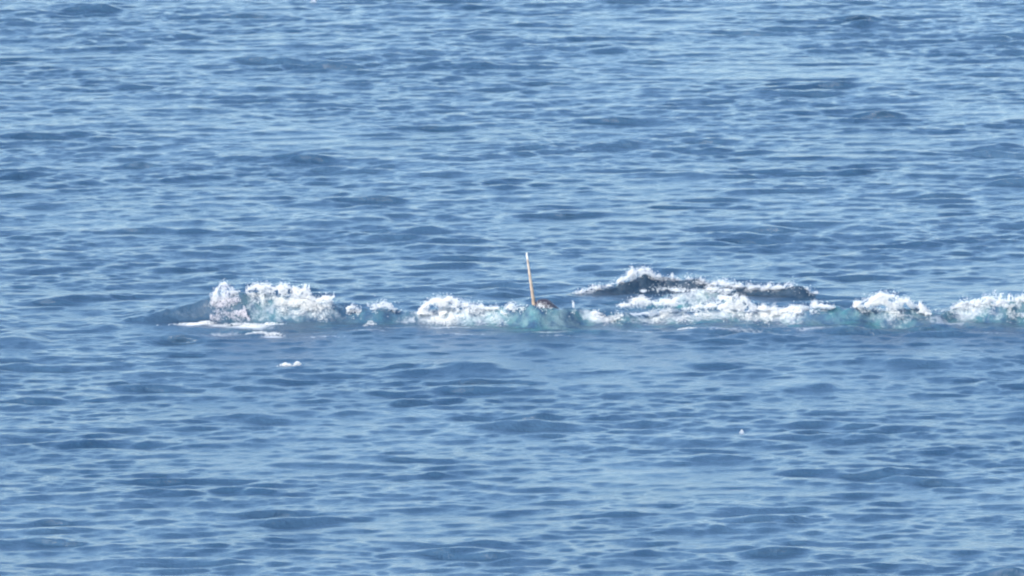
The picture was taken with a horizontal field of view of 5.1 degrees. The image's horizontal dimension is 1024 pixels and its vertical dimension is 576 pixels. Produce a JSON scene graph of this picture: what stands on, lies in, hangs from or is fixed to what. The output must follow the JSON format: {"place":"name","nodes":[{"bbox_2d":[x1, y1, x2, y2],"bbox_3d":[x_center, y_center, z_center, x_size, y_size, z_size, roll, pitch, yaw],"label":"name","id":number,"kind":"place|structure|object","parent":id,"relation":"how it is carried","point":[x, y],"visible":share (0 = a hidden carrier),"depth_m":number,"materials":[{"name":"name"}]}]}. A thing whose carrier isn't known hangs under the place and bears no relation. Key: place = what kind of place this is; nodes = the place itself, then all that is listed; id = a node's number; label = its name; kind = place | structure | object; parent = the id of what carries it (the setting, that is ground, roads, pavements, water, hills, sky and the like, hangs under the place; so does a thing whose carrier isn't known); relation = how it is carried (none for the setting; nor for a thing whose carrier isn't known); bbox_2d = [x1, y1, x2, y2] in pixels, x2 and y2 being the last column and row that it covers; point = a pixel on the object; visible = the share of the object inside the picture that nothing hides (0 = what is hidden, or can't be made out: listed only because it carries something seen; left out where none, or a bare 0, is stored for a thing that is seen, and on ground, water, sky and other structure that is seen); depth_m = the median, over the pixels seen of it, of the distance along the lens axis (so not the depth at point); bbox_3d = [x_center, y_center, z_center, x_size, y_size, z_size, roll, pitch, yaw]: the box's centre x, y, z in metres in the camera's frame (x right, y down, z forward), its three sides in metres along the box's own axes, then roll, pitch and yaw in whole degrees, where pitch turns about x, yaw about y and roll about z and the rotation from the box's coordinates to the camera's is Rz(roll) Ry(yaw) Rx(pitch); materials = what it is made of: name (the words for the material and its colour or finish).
{"place":"outdoors","nodes":[
{"label":"outdoors","id":0,"kind":"place"},
{"bbox_2d":[0,0,1023,575],"bbox_3d":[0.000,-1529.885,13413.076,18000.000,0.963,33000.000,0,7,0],"label":"water","id":1,"kind":"structure","parent":0,"point":[166,162],"depth_m":302.59,"materials":[{"name":"blue liquid"}]},
{"bbox_2d":[168,320,216,325],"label":"foam patch","id":2,"kind":"object","parent":1,"relation":"on","point":[202,322],"visible":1,"depth_m":294.11,"materials":[{"name":"white liquid"}]},
{"bbox_2d":[208,278,249,325],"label":"splash","id":3,"kind":"object","parent":1,"relation":"on","point":[222,297],"visible":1,"depth_m":294.75,"materials":[{"name":"liquid"}]},
{"bbox_2d":[220,322,285,335],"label":"foam patch","id":4,"kind":"object","parent":1,"relation":"on","point":[265,324],"visible":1,"depth_m":293.43,"materials":[{"name":"white liquid"}]},
{"bbox_2d":[277,362,293,365],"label":"foam patch","id":5,"kind":"object","parent":1,"relation":"on","point":[285,364],"visible":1,"depth_m":285.51,"materials":[{"name":"white liquid"}]},
{"bbox_2d":[245,279,334,322],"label":"splash","id":6,"kind":"object","parent":1,"relation":"on","point":[308,297],"visible":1,"depth_m":294.68,"materials":[{"name":"liquid"}]},
{"bbox_2d":[344,304,361,316],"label":"splash","id":7,"kind":"object","parent":1,"relation":"on","point":[348,308],"visible":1,"depth_m":294.81,"materials":[{"name":"liquid"}]},
{"bbox_2d":[367,299,401,316],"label":"splash","id":8,"kind":"object","parent":1,"relation":"on","point":[386,305],"visible":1,"depth_m":294.66,"materials":[{"name":"liquid"}]},
{"bbox_2d":[416,292,462,326],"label":"splash","id":9,"kind":"object","parent":1,"relation":"on","point":[444,302],"visible":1,"depth_m":294.51,"materials":[{"name":"liquid"}]},
{"bbox_2d":[460,297,517,325],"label":"splash","id":10,"kind":"object","parent":1,"relation":"on","point":[509,306],"visible":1,"depth_m":294.22,"materials":[{"name":"liquid"}]},
{"bbox_2d":[510,304,526,313],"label":"splash","id":11,"kind":"object","parent":1,"relation":"on","point":[514,309],"visible":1,"depth_m":293.82,"materials":[{"name":"liquid"}]},
{"bbox_2d":[526,253,558,308],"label":"narwhal","id":12,"kind":"object","parent":1,"relation":"in","point":[546,301],"visible":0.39,"depth_m":293.99,"materials":[{"name":"white"}]},
{"bbox_2d":[575,281,613,293],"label":"splash","id":13,"kind":"object","parent":1,"relation":"on","point":[598,287],"visible":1,"depth_m":300.58,"materials":[{"name":"liquid"}]},
{"bbox_2d":[591,308,623,324],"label":"splash","id":14,"kind":"object","parent":1,"relation":"on","point":[595,313],"visible":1,"depth_m":294.29,"materials":[{"name":"liquid"}]},
{"bbox_2d":[615,266,661,283],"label":"splash","id":15,"kind":"object","parent":1,"relation":"on","point":[632,273],"visible":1,"depth_m":301.16,"materials":[{"name":"liquid"}]},
{"bbox_2d":[614,294,682,312],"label":"splash","id":16,"kind":"object","parent":1,"relation":"on","point":[667,301],"visible":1,"depth_m":294.62,"materials":[{"name":"liquid"}]},
{"bbox_2d":[647,300,718,324],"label":"splash","id":17,"kind":"object","parent":1,"relation":"on","point":[666,311],"visible":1,"depth_m":294.90,"materials":[{"name":"liquid"}]},
{"bbox_2d":[639,284,735,299],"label":"splash","id":18,"kind":"object","parent":1,"relation":"on","point":[708,289],"visible":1,"depth_m":297.72,"materials":[{"name":"liquid"}]},
{"bbox_2d":[662,272,817,293],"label":"splash","id":19,"kind":"object","parent":1,"relation":"on","point":[741,285],"visible":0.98,"depth_m":300.63,"materials":[{"name":"liquid"}]},
{"bbox_2d":[715,289,779,322],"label":"splash","id":20,"kind":"object","parent":1,"relation":"on","point":[761,310],"visible":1,"depth_m":295.00,"materials":[{"name":"liquid"}]},
{"bbox_2d":[752,299,834,318],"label":"splash","id":21,"kind":"object","parent":1,"relation":"on","point":[794,308],"visible":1,"depth_m":294.71,"materials":[{"name":"liquid"}]},
{"bbox_2d":[852,290,931,318],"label":"splash","id":22,"kind":"object","parent":1,"relation":"on","point":[880,298],"visible":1,"depth_m":294.04,"materials":[{"name":"liquid"}]},
{"bbox_2d":[950,289,1023,318],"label":"splash","id":23,"kind":"object","parent":1,"relation":"on","point":[989,300],"visible":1,"depth_m":294.74,"materials":[{"name":"liquid"}]}
]}

